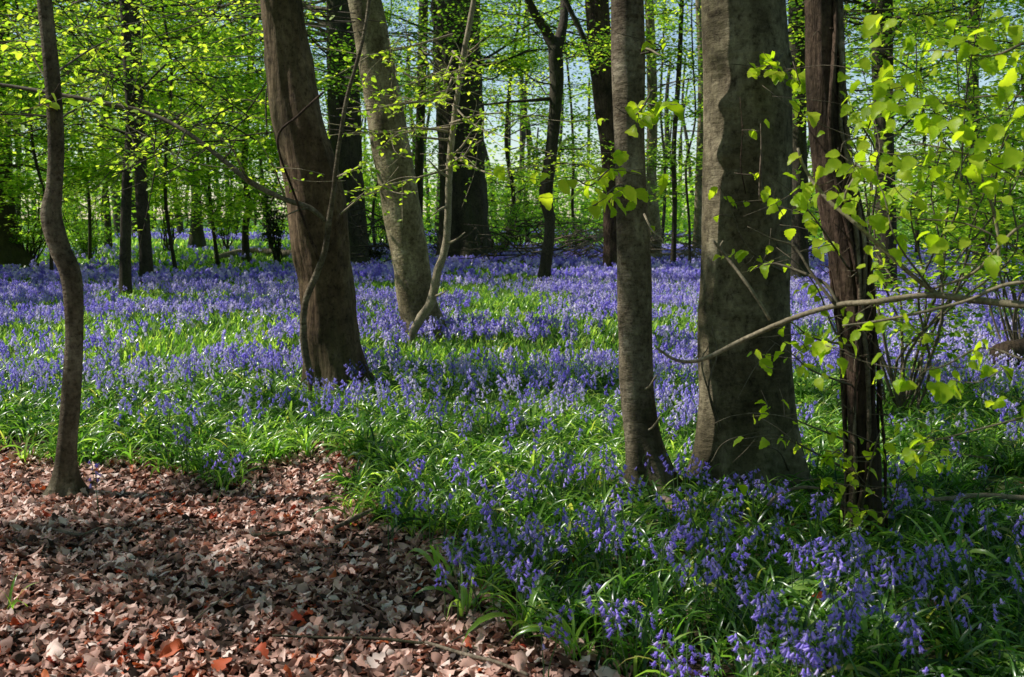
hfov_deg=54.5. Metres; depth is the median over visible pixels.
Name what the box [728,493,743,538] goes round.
bluebell
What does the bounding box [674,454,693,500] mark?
bluebell
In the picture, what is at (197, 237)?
tree
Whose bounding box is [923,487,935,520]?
bluebell
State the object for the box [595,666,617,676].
fallen leaf
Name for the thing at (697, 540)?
bluebell
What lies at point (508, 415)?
bluebell
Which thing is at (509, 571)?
bluebell
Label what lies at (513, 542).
bluebell
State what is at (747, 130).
tree
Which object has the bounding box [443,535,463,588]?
bluebell
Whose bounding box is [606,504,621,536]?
bluebell
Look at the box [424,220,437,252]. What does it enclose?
bush
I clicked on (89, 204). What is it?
tree
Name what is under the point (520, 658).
fallen leaf
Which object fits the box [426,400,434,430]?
bluebell
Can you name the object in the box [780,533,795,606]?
bluebell
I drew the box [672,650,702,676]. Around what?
bluebell
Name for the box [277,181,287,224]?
bush
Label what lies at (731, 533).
bluebell
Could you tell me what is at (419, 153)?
tree
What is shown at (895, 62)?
tree
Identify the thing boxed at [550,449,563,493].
bluebell
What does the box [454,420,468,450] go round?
bluebell
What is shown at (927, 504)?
bluebell
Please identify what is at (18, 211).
tree
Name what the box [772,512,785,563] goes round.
bluebell
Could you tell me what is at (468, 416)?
bluebell
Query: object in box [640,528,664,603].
bluebell
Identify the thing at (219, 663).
fallen leaf
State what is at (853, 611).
bluebell
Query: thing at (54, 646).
fallen leaf
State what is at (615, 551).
bluebell
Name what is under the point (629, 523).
bluebell
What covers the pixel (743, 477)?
bluebell
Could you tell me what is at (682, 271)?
bluebell carpet
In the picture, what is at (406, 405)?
bluebell
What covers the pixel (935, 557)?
bluebell
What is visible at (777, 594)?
bluebell
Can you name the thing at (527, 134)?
tree
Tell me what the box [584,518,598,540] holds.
bluebell
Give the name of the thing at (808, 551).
bluebell
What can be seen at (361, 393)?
bluebell
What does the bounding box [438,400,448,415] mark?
bluebell
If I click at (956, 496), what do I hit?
bluebell
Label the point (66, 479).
sapling
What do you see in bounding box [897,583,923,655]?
bluebell
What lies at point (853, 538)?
bluebell
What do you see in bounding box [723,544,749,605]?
bluebell
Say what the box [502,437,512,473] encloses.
bluebell
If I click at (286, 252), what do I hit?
fallen log
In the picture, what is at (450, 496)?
bluebell
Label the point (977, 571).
bluebell
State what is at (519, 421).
bluebell
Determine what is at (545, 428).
bluebell
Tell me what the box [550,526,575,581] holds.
bluebell
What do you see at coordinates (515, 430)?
bluebell
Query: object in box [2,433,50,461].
leaf tuft
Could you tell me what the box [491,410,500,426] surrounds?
bluebell
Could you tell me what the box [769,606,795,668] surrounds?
bluebell
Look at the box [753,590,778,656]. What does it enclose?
bluebell
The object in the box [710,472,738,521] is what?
bluebell
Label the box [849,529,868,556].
bluebell
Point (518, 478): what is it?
bluebell
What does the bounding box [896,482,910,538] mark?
bluebell
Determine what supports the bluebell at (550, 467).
on the ground
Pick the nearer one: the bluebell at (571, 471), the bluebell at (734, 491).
the bluebell at (734, 491)
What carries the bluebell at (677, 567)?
on the ground
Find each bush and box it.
[0,140,108,261]
[14,145,119,242]
[23,233,48,254]
[66,222,118,257]
[149,146,206,251]
[188,152,260,250]
[244,168,288,262]
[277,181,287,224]
[363,165,433,244]
[367,216,390,261]
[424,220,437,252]
[488,164,542,247]
[488,203,538,253]
[530,204,602,250]
[808,206,825,258]
[896,201,1019,255]
[968,189,1023,253]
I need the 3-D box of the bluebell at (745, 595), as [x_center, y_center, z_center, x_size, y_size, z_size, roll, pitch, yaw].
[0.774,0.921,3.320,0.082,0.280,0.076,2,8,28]
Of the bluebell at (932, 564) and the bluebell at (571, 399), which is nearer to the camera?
the bluebell at (932, 564)
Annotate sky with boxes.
[10,0,1023,218]
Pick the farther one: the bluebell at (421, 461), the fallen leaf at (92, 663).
the bluebell at (421, 461)
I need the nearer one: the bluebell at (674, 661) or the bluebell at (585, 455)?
the bluebell at (674, 661)
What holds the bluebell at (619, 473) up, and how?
on the ground
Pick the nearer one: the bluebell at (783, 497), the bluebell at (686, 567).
the bluebell at (686, 567)
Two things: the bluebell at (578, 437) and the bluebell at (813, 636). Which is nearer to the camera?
the bluebell at (813, 636)
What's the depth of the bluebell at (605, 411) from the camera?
6.01 m
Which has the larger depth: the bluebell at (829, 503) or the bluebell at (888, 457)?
the bluebell at (888, 457)
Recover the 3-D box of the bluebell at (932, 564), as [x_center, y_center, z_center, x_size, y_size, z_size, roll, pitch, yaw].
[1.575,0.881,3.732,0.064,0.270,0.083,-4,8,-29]
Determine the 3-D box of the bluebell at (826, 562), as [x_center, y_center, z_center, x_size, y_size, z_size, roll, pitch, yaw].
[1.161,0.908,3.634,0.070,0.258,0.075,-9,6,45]
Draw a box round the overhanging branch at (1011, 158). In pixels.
[656,9,1023,472]
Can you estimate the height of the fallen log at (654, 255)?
0.346 m
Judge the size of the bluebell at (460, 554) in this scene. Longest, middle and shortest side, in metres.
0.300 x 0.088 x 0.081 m
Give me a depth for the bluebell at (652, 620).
3.16 m
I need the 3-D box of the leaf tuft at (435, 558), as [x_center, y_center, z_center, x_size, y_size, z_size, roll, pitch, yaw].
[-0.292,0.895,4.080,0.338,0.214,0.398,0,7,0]
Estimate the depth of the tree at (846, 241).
4.21 m
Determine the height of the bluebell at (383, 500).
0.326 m
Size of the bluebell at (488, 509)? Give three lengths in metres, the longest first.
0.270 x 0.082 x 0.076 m
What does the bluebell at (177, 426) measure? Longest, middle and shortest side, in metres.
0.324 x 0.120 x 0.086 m
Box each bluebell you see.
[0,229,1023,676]
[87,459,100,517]
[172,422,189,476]
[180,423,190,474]
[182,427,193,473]
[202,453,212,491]
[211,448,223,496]
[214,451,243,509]
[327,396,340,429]
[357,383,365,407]
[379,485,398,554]
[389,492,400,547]
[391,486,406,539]
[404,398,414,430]
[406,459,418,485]
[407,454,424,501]
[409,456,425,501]
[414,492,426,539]
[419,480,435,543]
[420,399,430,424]
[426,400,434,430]
[429,487,455,552]
[430,392,439,405]
[430,408,441,437]
[433,561,449,618]
[435,407,447,425]
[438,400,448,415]
[442,539,481,613]
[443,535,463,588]
[444,460,457,480]
[450,462,463,500]
[453,454,468,505]
[453,543,471,623]
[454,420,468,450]
[457,460,476,522]
[460,528,475,581]
[460,565,477,617]
[461,402,476,435]
[463,411,472,454]
[469,490,498,536]
[470,395,489,431]
[475,531,495,610]
[477,498,503,557]
[478,474,490,506]
[478,497,497,545]
[481,527,498,584]
[485,404,495,435]
[487,529,502,595]
[488,521,506,599]
[490,401,505,436]
[490,482,501,534]
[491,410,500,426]
[495,532,523,584]
[498,526,510,596]
[500,558,517,597]
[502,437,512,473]
[503,405,514,437]
[503,477,523,515]
[505,422,514,445]
[506,470,527,527]
[506,549,526,598]
[510,418,518,452]
[510,470,526,526]
[512,408,527,454]
[513,405,527,437]
[514,515,531,557]
[515,475,533,508]
[516,555,532,636]
[518,516,536,551]
[521,566,544,625]
[522,474,536,519]
[522,534,547,582]
[523,510,537,569]
[526,432,541,461]
[527,392,535,406]
[528,453,545,496]
[530,522,542,571]
[530,529,549,584]
[531,415,547,444]
[532,476,547,500]
[532,528,552,575]
[533,519,553,570]
[537,611,552,676]
[539,417,548,451]
[544,460,559,496]
[547,463,559,488]
[547,603,574,676]
[549,416,562,439]
[549,505,568,575]
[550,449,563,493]
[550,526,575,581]
[558,463,576,505]
[559,448,576,494]
[561,449,574,488]
[561,455,573,486]
[562,382,570,407]
[564,516,576,543]
[567,393,577,416]
[568,427,583,453]
[569,381,582,413]
[572,508,587,557]
[576,463,587,497]
[578,501,591,542]
[582,449,592,478]
[582,580,614,666]
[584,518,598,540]
[586,503,610,568]
[592,524,608,581]
[593,449,614,489]
[596,500,610,541]
[597,453,616,500]
[597,527,618,565]
[598,603,628,676]
[599,402,613,441]
[599,527,617,570]
[600,462,616,506]
[601,464,617,503]
[602,502,617,573]
[603,413,618,444]
[603,602,620,662]
[604,403,614,441]
[605,518,627,583]
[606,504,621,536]
[607,518,630,567]
[610,464,628,514]
[611,489,626,541]
[611,594,629,668]
[621,474,635,523]
[625,475,646,520]
[628,600,643,653]
[629,526,645,581]
[635,450,650,469]
[637,605,662,665]
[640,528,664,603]
[644,459,653,496]
[649,627,675,676]
[654,491,675,540]
[654,524,681,585]
[658,452,676,508]
[658,524,680,593]
[659,649,684,676]
[661,529,677,558]
[665,420,681,445]
[666,552,701,626]
[670,492,685,530]
[671,452,685,507]
[672,496,686,544]
[672,563,690,618]
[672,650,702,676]
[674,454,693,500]
[676,519,708,575]
[677,484,692,531]
[677,643,698,676]
[679,510,704,586]
[680,524,700,585]
[681,553,714,620]
[684,487,698,519]
[686,525,701,576]
[687,452,698,491]
[696,460,712,512]
[699,521,712,586]
[699,555,720,622]
[700,653,719,676]
[702,553,717,601]
[703,465,715,509]
[704,558,726,614]
[706,543,724,603]
[707,503,724,565]
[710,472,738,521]
[710,508,729,565]
[710,525,736,574]
[719,517,733,563]
[719,535,750,595]
[721,499,732,546]
[722,475,751,528]
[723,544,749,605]
[724,587,774,657]
[726,570,754,646]
[726,629,757,676]
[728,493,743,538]
[733,573,754,639]
[741,472,758,531]
[745,521,764,575]
[745,622,762,663]
[747,644,770,675]
[749,467,762,511]
[750,598,770,639]
[750,622,771,675]
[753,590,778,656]
[754,475,764,516]
[758,628,775,676]
[760,481,779,527]
[761,516,782,564]
[764,537,779,566]
[767,586,784,647]
[768,481,777,525]
[769,477,788,550]
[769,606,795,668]
[770,602,803,653]
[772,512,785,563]
[777,485,793,547]
[779,605,798,676]
[779,643,799,667]
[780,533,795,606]
[780,623,813,676]
[785,647,815,676]
[787,542,802,610]
[787,618,824,676]
[790,539,813,574]
[791,625,813,667]
[793,622,824,676]
[794,537,818,609]
[798,640,833,676]
[807,644,824,676]
[810,489,825,529]
[810,499,825,529]
[814,566,843,622]
[815,533,840,612]
[816,555,836,596]
[817,627,842,675]
[820,495,833,532]
[820,592,848,675]
[822,552,846,598]
[823,534,840,572]
[823,535,845,602]
[824,631,846,676]
[830,553,855,599]
[830,610,852,676]
[835,577,851,607]
[839,531,857,588]
[840,602,862,655]
[840,622,859,669]
[841,540,871,600]
[841,584,861,644]
[844,559,864,621]
[848,573,867,634]
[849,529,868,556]
[850,580,871,644]
[852,536,869,576]
[853,526,868,565]
[861,545,886,596]
[863,580,892,668]
[876,559,895,606]
[878,558,900,627]
[881,454,898,475]
[881,495,898,540]
[883,455,903,503]
[886,545,906,599]
[888,610,922,671]
[889,483,904,509]
[890,527,906,569]
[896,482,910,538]
[896,558,911,607]
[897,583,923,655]
[898,482,911,532]
[899,615,926,675]
[902,610,920,669]
[910,544,929,584]
[911,564,934,637]
[912,567,938,637]
[913,541,938,612]
[918,493,936,531]
[918,540,944,593]
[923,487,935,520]
[932,544,951,608]
[932,549,946,610]
[933,582,961,639]
[940,467,953,478]
[947,490,965,527]
[948,500,972,540]
[948,539,978,599]
[949,436,963,473]
[951,591,974,672]
[955,527,974,596]
[962,565,986,596]
[976,463,987,486]
[978,503,1002,586]
[978,595,1004,663]
[1003,511,1023,545]
[1003,520,1023,563]
[1005,554,1023,644]
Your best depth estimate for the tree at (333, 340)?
7.84 m
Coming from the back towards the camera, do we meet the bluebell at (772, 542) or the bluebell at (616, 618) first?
the bluebell at (772, 542)
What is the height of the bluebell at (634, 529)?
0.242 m
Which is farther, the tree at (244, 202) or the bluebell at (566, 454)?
the tree at (244, 202)
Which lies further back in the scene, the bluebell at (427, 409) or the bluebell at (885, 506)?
the bluebell at (427, 409)
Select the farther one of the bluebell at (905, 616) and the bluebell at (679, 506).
the bluebell at (679, 506)
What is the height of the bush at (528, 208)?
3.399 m
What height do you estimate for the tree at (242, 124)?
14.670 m
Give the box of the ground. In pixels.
[0,219,1023,676]
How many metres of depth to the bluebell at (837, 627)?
2.97 m
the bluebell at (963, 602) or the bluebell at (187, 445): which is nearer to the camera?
the bluebell at (963, 602)
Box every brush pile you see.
[346,200,441,272]
[448,212,597,266]
[477,214,670,265]
[649,222,700,259]
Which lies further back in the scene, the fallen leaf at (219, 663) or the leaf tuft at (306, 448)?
the leaf tuft at (306, 448)
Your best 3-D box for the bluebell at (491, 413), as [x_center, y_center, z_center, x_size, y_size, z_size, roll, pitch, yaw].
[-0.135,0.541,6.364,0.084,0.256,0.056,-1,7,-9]
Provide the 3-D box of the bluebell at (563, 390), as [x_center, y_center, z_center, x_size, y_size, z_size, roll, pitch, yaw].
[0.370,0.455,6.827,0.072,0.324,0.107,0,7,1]
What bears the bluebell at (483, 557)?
on the ground
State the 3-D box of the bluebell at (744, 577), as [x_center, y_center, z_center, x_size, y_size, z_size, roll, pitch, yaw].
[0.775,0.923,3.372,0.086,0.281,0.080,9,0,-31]
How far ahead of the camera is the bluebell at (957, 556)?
3.58 m
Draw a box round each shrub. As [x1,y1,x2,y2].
[786,0,1023,416]
[845,0,1023,341]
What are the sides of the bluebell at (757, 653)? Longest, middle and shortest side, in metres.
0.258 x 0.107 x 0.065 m
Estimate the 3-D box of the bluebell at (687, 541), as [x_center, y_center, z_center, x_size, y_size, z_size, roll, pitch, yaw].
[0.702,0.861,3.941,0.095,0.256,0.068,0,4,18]
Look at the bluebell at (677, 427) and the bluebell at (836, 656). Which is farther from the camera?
the bluebell at (677, 427)
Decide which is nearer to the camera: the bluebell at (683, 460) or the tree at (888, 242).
the bluebell at (683, 460)
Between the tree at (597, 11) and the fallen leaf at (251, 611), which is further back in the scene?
the tree at (597, 11)
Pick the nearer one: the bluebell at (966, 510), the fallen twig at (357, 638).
the fallen twig at (357, 638)
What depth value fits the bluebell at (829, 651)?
2.86 m
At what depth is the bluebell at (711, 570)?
3.48 m
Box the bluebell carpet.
[0,227,1023,490]
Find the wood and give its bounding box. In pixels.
[13,0,1023,242]
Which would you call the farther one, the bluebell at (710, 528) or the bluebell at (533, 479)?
the bluebell at (533, 479)
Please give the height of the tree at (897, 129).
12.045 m
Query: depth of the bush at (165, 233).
37.61 m
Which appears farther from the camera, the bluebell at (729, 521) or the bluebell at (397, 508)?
the bluebell at (397, 508)
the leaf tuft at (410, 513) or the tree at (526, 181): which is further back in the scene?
the tree at (526, 181)
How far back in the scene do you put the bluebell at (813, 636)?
2.87 m
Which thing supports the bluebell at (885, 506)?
on the ground
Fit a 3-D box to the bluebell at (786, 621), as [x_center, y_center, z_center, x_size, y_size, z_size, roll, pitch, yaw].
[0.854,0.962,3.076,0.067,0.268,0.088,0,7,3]
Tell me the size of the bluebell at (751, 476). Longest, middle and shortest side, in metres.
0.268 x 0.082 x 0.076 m
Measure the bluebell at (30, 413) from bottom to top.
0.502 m
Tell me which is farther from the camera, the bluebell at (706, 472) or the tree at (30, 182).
the tree at (30, 182)
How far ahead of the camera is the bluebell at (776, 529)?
4.05 m
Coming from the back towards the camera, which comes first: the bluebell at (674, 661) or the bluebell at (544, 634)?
the bluebell at (544, 634)
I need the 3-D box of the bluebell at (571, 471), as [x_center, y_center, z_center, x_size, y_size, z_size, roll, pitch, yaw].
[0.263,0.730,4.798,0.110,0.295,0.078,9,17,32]
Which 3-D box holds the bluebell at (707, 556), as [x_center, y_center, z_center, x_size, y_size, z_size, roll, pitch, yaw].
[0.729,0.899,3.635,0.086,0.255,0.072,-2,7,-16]
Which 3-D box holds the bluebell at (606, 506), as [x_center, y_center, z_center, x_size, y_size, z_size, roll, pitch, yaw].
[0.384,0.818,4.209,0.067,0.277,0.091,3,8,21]
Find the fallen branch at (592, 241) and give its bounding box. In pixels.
[579,233,602,248]
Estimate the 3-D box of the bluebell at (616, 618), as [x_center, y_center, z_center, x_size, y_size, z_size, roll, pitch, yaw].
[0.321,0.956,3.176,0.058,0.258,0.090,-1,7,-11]
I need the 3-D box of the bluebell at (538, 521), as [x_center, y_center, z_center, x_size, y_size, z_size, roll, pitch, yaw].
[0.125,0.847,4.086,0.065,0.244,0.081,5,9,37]
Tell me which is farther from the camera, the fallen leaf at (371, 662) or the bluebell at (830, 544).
the bluebell at (830, 544)
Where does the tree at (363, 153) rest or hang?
on the ground
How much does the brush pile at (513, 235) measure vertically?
1.775 m
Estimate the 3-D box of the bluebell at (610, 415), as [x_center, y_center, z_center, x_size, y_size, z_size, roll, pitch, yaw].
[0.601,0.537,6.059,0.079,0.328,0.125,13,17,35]
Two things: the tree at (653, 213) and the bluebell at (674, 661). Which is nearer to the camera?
the bluebell at (674, 661)
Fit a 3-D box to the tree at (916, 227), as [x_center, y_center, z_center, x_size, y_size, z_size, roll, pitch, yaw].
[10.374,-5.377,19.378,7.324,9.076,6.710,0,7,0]
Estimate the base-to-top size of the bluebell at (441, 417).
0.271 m
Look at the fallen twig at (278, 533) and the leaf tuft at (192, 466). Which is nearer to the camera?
the fallen twig at (278, 533)
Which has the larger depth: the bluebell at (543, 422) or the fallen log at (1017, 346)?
the fallen log at (1017, 346)
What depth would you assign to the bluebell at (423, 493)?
4.45 m
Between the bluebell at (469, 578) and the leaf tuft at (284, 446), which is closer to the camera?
the bluebell at (469, 578)
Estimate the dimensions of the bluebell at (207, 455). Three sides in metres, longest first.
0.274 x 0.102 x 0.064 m
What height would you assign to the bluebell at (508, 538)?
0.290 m
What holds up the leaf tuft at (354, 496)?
on the ground
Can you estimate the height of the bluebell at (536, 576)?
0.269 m
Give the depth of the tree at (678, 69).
25.49 m
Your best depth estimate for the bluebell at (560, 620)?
3.14 m
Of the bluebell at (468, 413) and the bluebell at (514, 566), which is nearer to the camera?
the bluebell at (514, 566)
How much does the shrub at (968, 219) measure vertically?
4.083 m
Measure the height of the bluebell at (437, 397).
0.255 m
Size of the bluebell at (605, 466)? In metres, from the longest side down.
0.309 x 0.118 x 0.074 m
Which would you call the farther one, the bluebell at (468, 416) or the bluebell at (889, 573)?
the bluebell at (468, 416)
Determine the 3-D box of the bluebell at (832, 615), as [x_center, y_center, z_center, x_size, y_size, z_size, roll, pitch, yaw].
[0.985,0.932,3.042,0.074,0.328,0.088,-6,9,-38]
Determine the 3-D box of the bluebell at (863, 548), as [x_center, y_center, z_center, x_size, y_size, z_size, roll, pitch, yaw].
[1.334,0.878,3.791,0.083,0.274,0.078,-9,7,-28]
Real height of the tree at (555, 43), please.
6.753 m
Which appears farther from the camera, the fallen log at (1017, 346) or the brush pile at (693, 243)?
the brush pile at (693, 243)
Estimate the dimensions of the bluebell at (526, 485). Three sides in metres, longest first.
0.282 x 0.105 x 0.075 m
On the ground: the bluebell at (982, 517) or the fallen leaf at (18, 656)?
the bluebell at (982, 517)
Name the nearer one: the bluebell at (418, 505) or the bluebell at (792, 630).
the bluebell at (792, 630)
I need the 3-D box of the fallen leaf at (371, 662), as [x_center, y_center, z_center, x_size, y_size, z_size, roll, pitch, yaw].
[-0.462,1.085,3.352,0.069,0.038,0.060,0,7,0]
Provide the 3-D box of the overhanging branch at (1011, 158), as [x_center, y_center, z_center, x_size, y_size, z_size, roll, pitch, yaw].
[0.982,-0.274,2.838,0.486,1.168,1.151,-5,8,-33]
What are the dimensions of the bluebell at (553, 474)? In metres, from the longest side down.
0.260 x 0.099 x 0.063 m
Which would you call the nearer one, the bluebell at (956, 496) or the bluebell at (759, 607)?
the bluebell at (759, 607)
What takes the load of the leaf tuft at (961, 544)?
on the ground
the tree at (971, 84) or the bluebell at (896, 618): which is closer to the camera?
the bluebell at (896, 618)
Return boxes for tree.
[0,0,181,270]
[0,0,224,267]
[0,0,365,283]
[0,0,388,295]
[0,1,104,230]
[2,0,325,271]
[9,0,225,247]
[10,0,523,264]
[10,2,123,229]
[12,0,206,262]
[65,0,304,266]
[66,0,271,247]
[85,2,242,203]
[140,1,327,262]
[152,3,313,241]
[160,0,380,255]
[201,2,405,223]
[241,0,702,262]
[260,0,376,395]
[314,0,437,243]
[317,0,528,218]
[348,0,447,341]
[394,0,599,245]
[410,0,602,242]
[434,0,658,286]
[437,0,702,269]
[481,0,689,501]
[501,0,671,243]
[542,0,702,253]
[566,0,997,280]
[566,1,697,242]
[644,0,702,248]
[644,0,702,262]
[644,0,702,266]
[679,0,1023,294]
[683,0,862,506]
[683,0,960,220]
[710,0,1021,545]
[845,0,1023,257]
[845,0,1023,260]
[857,0,1023,238]
[860,0,1023,277]
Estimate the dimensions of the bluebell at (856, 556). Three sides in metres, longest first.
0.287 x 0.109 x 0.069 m
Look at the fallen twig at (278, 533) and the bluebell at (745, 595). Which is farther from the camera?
the fallen twig at (278, 533)
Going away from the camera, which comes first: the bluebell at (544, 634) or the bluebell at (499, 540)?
the bluebell at (544, 634)
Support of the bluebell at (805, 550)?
on the ground
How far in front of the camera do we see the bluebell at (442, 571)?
3.65 m
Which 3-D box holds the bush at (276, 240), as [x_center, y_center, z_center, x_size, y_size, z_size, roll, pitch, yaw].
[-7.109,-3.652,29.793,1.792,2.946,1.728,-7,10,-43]
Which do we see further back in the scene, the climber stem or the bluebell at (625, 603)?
the climber stem
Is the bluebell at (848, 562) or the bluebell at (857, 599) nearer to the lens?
the bluebell at (857, 599)
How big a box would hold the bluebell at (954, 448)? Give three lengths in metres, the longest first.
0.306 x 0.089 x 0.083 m
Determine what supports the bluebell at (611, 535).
on the ground
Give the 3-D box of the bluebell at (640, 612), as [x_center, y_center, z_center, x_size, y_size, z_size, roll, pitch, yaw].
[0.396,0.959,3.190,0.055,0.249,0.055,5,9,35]
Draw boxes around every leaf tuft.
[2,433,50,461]
[3,573,37,608]
[104,433,154,464]
[167,443,226,474]
[195,449,246,488]
[239,423,301,466]
[281,419,338,456]
[319,479,370,507]
[378,490,447,536]
[408,529,473,581]
[411,557,529,616]
[462,563,611,642]
[509,593,640,660]
[827,587,933,660]
[869,509,1007,578]
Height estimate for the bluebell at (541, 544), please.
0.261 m
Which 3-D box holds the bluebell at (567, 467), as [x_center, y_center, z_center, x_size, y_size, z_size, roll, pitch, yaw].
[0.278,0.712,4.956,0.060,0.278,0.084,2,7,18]
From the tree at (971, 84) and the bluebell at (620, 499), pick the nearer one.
the bluebell at (620, 499)
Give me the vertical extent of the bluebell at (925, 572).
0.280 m
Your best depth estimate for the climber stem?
7.75 m
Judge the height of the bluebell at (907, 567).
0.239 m
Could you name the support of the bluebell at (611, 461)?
on the ground
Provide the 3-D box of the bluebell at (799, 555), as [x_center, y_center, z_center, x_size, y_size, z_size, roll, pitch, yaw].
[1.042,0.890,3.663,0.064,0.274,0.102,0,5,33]
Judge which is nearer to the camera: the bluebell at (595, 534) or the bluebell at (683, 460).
the bluebell at (595, 534)
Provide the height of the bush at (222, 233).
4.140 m
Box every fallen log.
[214,248,291,258]
[651,252,700,260]
[989,338,1023,366]
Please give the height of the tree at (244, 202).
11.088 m
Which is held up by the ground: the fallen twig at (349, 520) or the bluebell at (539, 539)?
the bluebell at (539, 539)
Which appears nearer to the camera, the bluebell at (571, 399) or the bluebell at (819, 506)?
the bluebell at (819, 506)
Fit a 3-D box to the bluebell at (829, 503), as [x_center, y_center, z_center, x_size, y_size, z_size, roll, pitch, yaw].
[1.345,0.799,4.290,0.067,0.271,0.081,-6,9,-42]
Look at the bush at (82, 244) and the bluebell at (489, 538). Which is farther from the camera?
the bush at (82, 244)
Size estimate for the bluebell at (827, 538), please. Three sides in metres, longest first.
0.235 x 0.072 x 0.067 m
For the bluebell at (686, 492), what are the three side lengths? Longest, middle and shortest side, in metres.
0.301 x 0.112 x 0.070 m
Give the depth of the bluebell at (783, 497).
4.29 m
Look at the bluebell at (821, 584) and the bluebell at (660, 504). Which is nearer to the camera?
the bluebell at (821, 584)
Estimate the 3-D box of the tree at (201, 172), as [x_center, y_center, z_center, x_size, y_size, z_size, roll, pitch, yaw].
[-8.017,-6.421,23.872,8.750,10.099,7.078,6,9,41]
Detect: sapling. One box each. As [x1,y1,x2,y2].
[0,0,148,497]
[247,0,609,350]
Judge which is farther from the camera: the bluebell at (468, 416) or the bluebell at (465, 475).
the bluebell at (468, 416)
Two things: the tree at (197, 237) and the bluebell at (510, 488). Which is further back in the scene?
the tree at (197, 237)
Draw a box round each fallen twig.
[49,527,99,535]
[191,591,232,622]
[251,531,290,536]
[272,634,424,644]
[333,506,376,529]
[424,641,529,675]
[450,618,494,642]
[767,486,819,505]
[924,493,1023,501]
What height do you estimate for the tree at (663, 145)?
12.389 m
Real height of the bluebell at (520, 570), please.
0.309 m
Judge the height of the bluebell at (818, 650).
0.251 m
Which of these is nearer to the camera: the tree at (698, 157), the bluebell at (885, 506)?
the bluebell at (885, 506)
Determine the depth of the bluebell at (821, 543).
3.68 m
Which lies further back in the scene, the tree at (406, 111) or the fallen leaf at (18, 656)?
the tree at (406, 111)
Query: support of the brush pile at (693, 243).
on the ground
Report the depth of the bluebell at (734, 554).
3.64 m
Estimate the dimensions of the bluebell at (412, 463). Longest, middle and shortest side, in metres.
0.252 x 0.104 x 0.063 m
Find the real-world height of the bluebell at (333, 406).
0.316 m
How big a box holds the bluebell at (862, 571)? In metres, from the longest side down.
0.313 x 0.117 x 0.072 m
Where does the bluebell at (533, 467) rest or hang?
on the ground
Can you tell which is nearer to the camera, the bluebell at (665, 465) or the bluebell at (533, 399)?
the bluebell at (665, 465)
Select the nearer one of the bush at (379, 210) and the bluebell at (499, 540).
the bluebell at (499, 540)
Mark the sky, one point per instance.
(515, 144)
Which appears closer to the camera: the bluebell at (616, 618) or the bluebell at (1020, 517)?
the bluebell at (616, 618)
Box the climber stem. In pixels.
[0,0,417,393]
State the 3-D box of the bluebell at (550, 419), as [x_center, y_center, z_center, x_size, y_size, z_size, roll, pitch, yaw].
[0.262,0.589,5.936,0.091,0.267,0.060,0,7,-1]
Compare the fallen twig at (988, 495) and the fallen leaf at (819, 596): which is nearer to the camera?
the fallen leaf at (819, 596)
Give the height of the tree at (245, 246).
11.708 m
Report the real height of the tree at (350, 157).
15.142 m
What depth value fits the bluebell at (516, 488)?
4.68 m
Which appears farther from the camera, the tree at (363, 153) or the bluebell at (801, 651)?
the tree at (363, 153)
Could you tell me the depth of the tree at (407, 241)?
11.32 m
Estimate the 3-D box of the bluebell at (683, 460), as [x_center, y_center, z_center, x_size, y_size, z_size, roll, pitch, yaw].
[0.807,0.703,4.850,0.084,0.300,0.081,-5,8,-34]
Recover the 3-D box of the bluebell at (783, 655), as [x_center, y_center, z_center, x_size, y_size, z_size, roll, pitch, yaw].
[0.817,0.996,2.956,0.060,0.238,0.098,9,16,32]
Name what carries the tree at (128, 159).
on the ground
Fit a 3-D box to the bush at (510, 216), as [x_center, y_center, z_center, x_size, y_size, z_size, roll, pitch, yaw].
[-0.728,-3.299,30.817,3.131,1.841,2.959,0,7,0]
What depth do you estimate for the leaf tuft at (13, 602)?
3.76 m
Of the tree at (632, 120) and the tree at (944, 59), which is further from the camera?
the tree at (944, 59)
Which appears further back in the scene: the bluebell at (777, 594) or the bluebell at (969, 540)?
the bluebell at (969, 540)
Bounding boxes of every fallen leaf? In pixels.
[9,651,29,663]
[11,617,28,625]
[46,639,64,660]
[84,654,112,676]
[159,638,183,657]
[211,657,231,675]
[245,603,259,617]
[364,651,385,667]
[514,650,526,671]
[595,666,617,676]
[662,495,678,507]
[812,591,823,601]
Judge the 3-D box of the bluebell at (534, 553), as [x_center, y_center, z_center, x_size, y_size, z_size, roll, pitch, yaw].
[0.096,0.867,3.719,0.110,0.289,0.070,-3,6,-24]
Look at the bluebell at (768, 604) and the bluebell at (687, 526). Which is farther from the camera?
the bluebell at (687, 526)
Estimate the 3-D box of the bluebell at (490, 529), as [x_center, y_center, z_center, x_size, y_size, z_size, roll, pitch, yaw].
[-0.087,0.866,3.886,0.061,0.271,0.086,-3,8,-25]
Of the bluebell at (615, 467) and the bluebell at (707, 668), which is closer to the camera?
the bluebell at (707, 668)
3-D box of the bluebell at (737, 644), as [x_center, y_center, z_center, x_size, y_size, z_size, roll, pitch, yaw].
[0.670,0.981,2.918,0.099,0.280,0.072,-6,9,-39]
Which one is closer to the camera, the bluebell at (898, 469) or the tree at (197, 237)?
the bluebell at (898, 469)
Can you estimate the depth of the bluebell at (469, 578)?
3.61 m
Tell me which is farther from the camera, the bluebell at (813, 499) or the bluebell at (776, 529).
the bluebell at (813, 499)
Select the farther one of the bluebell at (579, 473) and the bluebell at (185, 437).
the bluebell at (185, 437)
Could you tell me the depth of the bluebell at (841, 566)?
3.51 m
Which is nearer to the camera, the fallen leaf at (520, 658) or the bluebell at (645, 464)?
the fallen leaf at (520, 658)

